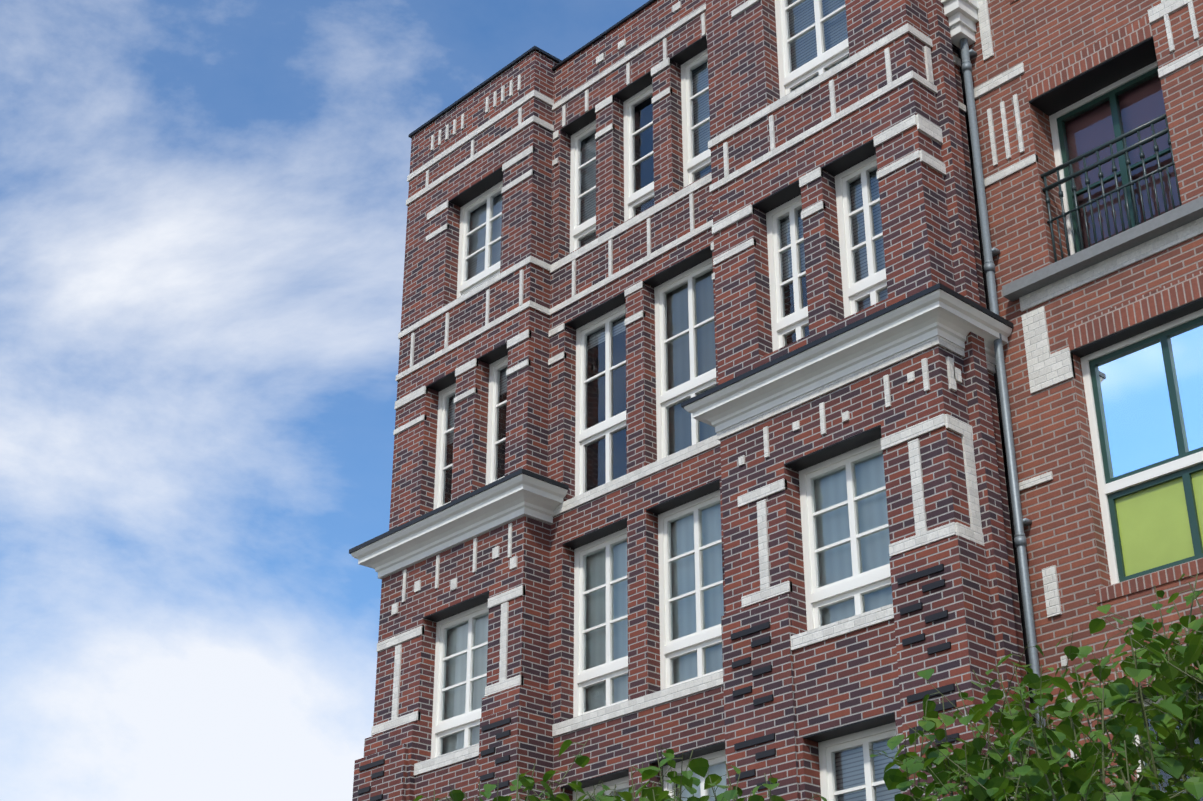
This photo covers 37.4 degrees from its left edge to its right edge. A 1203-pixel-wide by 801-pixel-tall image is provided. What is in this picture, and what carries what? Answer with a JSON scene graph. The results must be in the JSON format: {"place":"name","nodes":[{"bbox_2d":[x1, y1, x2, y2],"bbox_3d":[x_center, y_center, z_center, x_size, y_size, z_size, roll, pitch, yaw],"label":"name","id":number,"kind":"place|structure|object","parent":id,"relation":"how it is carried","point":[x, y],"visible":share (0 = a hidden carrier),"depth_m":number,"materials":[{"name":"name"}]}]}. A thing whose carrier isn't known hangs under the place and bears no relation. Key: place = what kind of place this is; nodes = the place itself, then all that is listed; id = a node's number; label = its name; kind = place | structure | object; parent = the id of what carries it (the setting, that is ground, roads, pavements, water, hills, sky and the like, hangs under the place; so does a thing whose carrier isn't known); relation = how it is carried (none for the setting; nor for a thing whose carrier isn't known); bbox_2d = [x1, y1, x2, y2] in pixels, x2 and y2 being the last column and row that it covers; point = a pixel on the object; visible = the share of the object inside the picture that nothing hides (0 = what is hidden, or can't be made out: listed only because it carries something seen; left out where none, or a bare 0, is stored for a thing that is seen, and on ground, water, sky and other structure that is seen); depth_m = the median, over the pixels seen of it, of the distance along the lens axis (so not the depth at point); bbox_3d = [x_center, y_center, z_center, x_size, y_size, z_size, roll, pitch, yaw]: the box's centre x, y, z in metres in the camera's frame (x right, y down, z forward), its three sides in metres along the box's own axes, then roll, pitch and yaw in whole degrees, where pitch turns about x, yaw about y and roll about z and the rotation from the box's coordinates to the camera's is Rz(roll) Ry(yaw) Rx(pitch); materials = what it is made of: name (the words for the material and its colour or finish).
{"place":"outdoors","nodes":[
{"label":"outdoors","id":0,"kind":"place"},
{"bbox_2d":[0,0,648,800],"label":"sky","id":1,"kind":"structure","parent":0,"point":[203,208],"materials":[{"name":"blue"}]},
{"bbox_2d":[447,0,900,800],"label":"windows","id":2,"kind":"structure","parent":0,"point":[701,114],"depth_m":17.28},
{"bbox_2d":[351,0,1011,578],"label":"building cornices","id":3,"kind":"object","parent":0,"point":[925,318],"visible":0.75,"depth_m":15.76,"materials":[{"name":"white stone"}]},
{"bbox_2d":[352,0,1035,800],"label":"brick walls","id":4,"kind":"structure","parent":0,"point":[930,240],"depth_m":17.08,"materials":[{"name":"brown brick"}]},
{"bbox_2d":[358,35,1202,800],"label":"brick lintels","id":5,"kind":"structure","parent":4,"relation":"attached to","point":[1100,77],"depth_m":15.48,"materials":[{"name":"black brick"}]},
{"bbox_2d":[371,0,1202,775],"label":"white building bands","id":6,"kind":"object","parent":4,"relation":"attached to","point":[1045,366],"visible":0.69,"depth_m":16.15,"materials":[{"name":"white stone"}]},
{"bbox_2d":[407,573,1202,800],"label":"tree","id":7,"kind":"object","parent":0,"point":[1118,692],"depth_m":9.60,"materials":[{"name":"green plant"}]},
{"bbox_2d":[1040,113,1181,261],"bbox_3d":[4.170,-1.681,14.578,0.040,1.000,1.260,22,-34,-37],"label":"balcony railing","id":8,"kind":"object","parent":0,"point":[1112,157],"visible":0.73,"depth_m":14.60,"materials":[{"name":"black metal"}]},
{"bbox_2d":[1115,470,1202,575],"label":"window panel","id":9,"kind":"object","parent":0,"point":[1154,527],"depth_m":13.44,"materials":[{"name":"green glass"}]},
{"label":"ground","id":10,"kind":"structure","parent":0,"visible":0},
{"bbox_2d":[445,48,1202,800],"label":"building interior","id":11,"kind":"object","parent":10,"relation":"on","point":[645,136],"depth_m":19.33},
{"bbox_2d":[442,453,892,800],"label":"window curtains","id":12,"kind":"object","parent":11,"relation":"attached to","point":[820,484],"depth_m":17.19,"materials":[{"name":"white fabric"}]},
{"bbox_2d":[349,0,1013,553],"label":"zinc roof copings","id":13,"kind":"object","parent":11,"relation":"on","point":[733,380],"visible":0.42,"depth_m":18.47,"materials":[{"name":"grey metal"}]},
{"bbox_2d":[431,0,1202,800],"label":"window frames","id":14,"kind":"structure","parent":11,"relation":"attached to","point":[857,584],"depth_m":17.36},
{"bbox_2d":[666,270,716,454],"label":"window sheers","id":15,"kind":"object","parent":14,"relation":"attached to","point":[674,360],"depth_m":18.37,"materials":[{"name":"grey fabric"}]},
{"bbox_2d":[441,0,1202,800],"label":"window glass","id":16,"kind":"object","parent":14,"relation":"in","point":[1077,122],"visible":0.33,"depth_m":17.38,"materials":[{"name":"clear glass"}]},
{"bbox_2d":[1057,67,1202,789],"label":"green window sashes","id":17,"kind":"object","parent":14,"relation":"in","point":[1111,96],"depth_m":13.89,"materials":[{"name":"green wood"}]},
{"bbox_2d":[1096,323,1202,477],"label":"window pane","id":18,"kind":"structure","parent":17,"relation":"in","point":[1137,413],"depth_m":13.82,"materials":[{"name":"blue glass"}]},
{"bbox_2d":[960,38,1053,800],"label":"rainwater pipe","id":19,"kind":"object","parent":11,"relation":"attached to","point":[989,254],"visible":0.96,"depth_m":14.59,"materials":[{"name":"grey metal"}]},
{"bbox_2d":[1002,196,1202,301],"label":"ledge","id":20,"kind":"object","parent":11,"relation":"attached to","point":[1161,224],"depth_m":14.24,"materials":[{"name":"grey concrete"}]},
{"bbox_2d":[1065,75,1179,248],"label":"pink window curtains","id":21,"kind":"object","parent":11,"relation":"attached to","point":[1152,85],"depth_m":15.09,"materials":[{"name":"red"}]},
{"bbox_2d":[969,0,1202,800],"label":"brick wall","id":22,"kind":"structure","parent":10,"relation":"on","point":[1064,530],"depth_m":14.30,"materials":[{"name":"brown brick"}]},
{"bbox_2d":[1010,0,1202,692],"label":"neighbour soldier courses","id":23,"kind":"object","parent":22,"relation":"attached to","point":[1160,300],"visible":0.58,"depth_m":14.08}
]}

